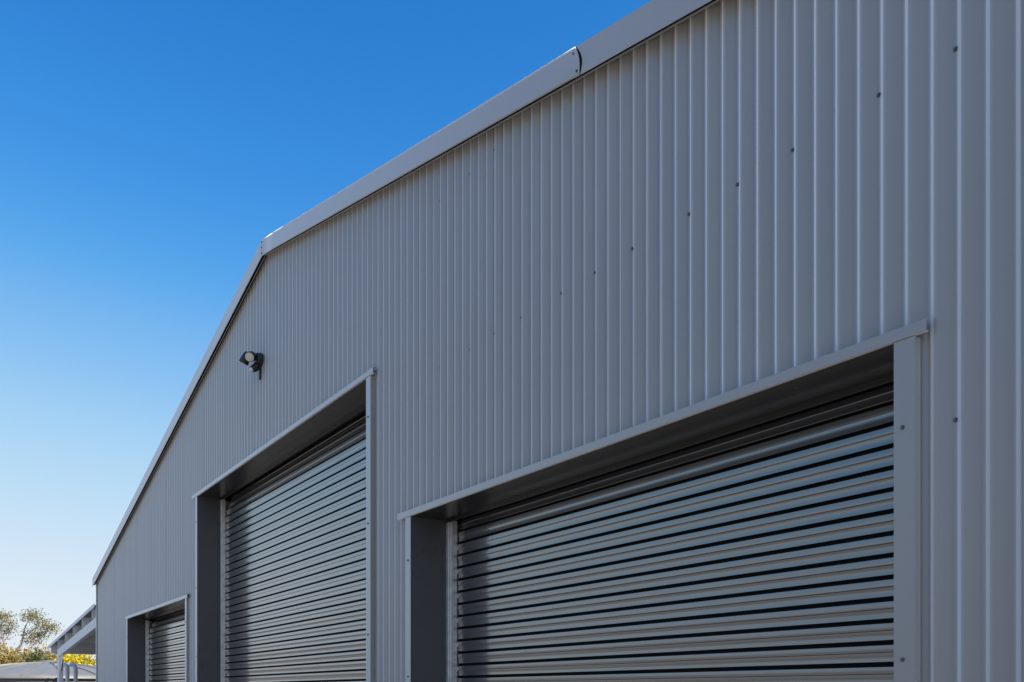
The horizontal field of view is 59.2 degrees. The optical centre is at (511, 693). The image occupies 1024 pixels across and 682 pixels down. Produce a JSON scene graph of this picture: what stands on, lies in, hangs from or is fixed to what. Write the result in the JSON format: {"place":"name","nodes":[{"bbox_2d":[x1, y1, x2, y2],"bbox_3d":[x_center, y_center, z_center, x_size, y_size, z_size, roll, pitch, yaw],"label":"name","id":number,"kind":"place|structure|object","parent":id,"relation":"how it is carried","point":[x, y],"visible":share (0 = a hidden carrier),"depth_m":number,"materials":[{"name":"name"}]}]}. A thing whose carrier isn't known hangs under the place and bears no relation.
{"place":"outdoors","nodes":[
{"label":"outdoors","id":0,"kind":"place"},
{"bbox_2d":[0,0,650,664],"label":"sky","id":1,"kind":"structure","parent":0,"point":[149,149],"materials":[{"name":"blue"}]},
{"bbox_3d":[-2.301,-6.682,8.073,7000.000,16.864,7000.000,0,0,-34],"label":"ground","id":2,"kind":"structure","parent":0,"visible":0},
{"bbox_2d":[0,637,15,657],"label":"bush","id":3,"kind":"object","parent":2,"relation":"on","point":[4,647],"visible":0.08,"depth_m":88.42,"materials":[{"name":"yellow plant"}]},
{"bbox_2d":[0,643,26,664],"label":"bush","id":4,"kind":"object","parent":2,"relation":"on","point":[10,655],"visible":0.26,"depth_m":83.80,"materials":[{"name":"yellow plant"}]},
{"bbox_2d":[16,645,28,661],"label":"bush","id":5,"kind":"object","parent":2,"relation":"on","point":[21,654],"visible":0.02,"depth_m":91.77,"materials":[{"name":"yellow plant"}]},
{"bbox_2d":[0,606,62,662],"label":"gum tree","id":6,"kind":"object","parent":2,"relation":"on","point":[31,614],"visible":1,"depth_m":109.19,"materials":[{"name":"green plant"}]},
{"bbox_2d":[15,646,54,662],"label":"bush","id":7,"kind":"object","parent":2,"relation":"on","point":[31,657],"visible":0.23,"depth_m":79.70,"materials":[{"name":"green plant"}]},
{"bbox_2d":[26,642,55,657],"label":"bush","id":8,"kind":"object","parent":2,"relation":"on","point":[41,649],"visible":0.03,"depth_m":95.42,"materials":[{"name":"green plant"}]},
{"bbox_2d":[0,660,95,681],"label":"water tank","id":9,"kind":"object","parent":2,"relation":"on","point":[43,671],"visible":0.63,"depth_m":22.20,"materials":[{"name":"metal"}]},
{"bbox_2d":[45,651,67,660],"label":"bush","id":10,"kind":"object","parent":2,"relation":"on","point":[50,657],"visible":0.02,"depth_m":89.70,"materials":[{"name":"brown plant"}]},
{"bbox_2d":[47,604,95,681],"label":"carport","id":11,"kind":"object","parent":2,"relation":"on","point":[78,636],"visible":0.21,"depth_m":18.19,"materials":[{"name":"white metal"}]},
{"bbox_2d":[54,662,69,681],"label":"downpipe","id":12,"kind":"object","parent":11,"relation":"attached to","point":[67,672],"visible":0.84,"depth_m":20.81,"materials":[{"name":"white plastic"}]},
{"bbox_2d":[63,663,77,681],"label":"downpipe","id":13,"kind":"object","parent":11,"relation":"attached to","point":[75,668],"visible":0.91,"depth_m":20.91,"materials":[{"name":"white plastic"}]},
{"bbox_2d":[54,654,92,664],"bbox_3d":[-28.028,-0.466,57.962,2.810,5.030,3.166,0,0,-34],"label":"wattle bush","id":14,"kind":"object","parent":2,"relation":"on","point":[78,659],"visible":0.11,"depth_m":57.82,"materials":[{"name":"yellow plant"}]},
{"bbox_2d":[71,654,95,665],"bbox_3d":[-28.950,-0.667,61.833,2.952,5.373,3.413,0,0,-18],"label":"wattle bush","id":15,"kind":"object","parent":2,"relation":"on","point":[91,662],"visible":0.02,"depth_m":61.77,"materials":[{"name":"yellow plant"}]},
{"bbox_2d":[92,0,1023,681],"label":"metal shed","id":16,"kind":"structure","parent":2,"relation":"on","point":[666,340],"depth_m":3.91,"materials":[{"name":"grey paint"}]},
{"bbox_2d":[145,599,184,681],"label":"roller door","id":17,"kind":"structure","parent":16,"relation":"in","point":[164,635],"depth_m":12.05,"materials":[{"name":"grey paint"}]},
{"bbox_2d":[239,351,262,379],"bbox_3d":[-2.279,-2.876,7.875,0.181,0.232,0.189,0,0,-34],"label":"security floodlight","id":18,"kind":"object","parent":16,"relation":"attached to","point":[246,358],"visible":1,"depth_m":7.86,"materials":[{"name":"black plastic"}]},
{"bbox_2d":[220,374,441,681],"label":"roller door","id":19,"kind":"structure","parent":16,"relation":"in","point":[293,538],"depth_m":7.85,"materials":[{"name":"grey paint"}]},
{"bbox_2d":[444,344,893,681],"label":"roller door","id":20,"kind":"structure","parent":16,"relation":"in","point":[762,552],"depth_m":3.84,"materials":[{"name":"grey paint"}]}
]}

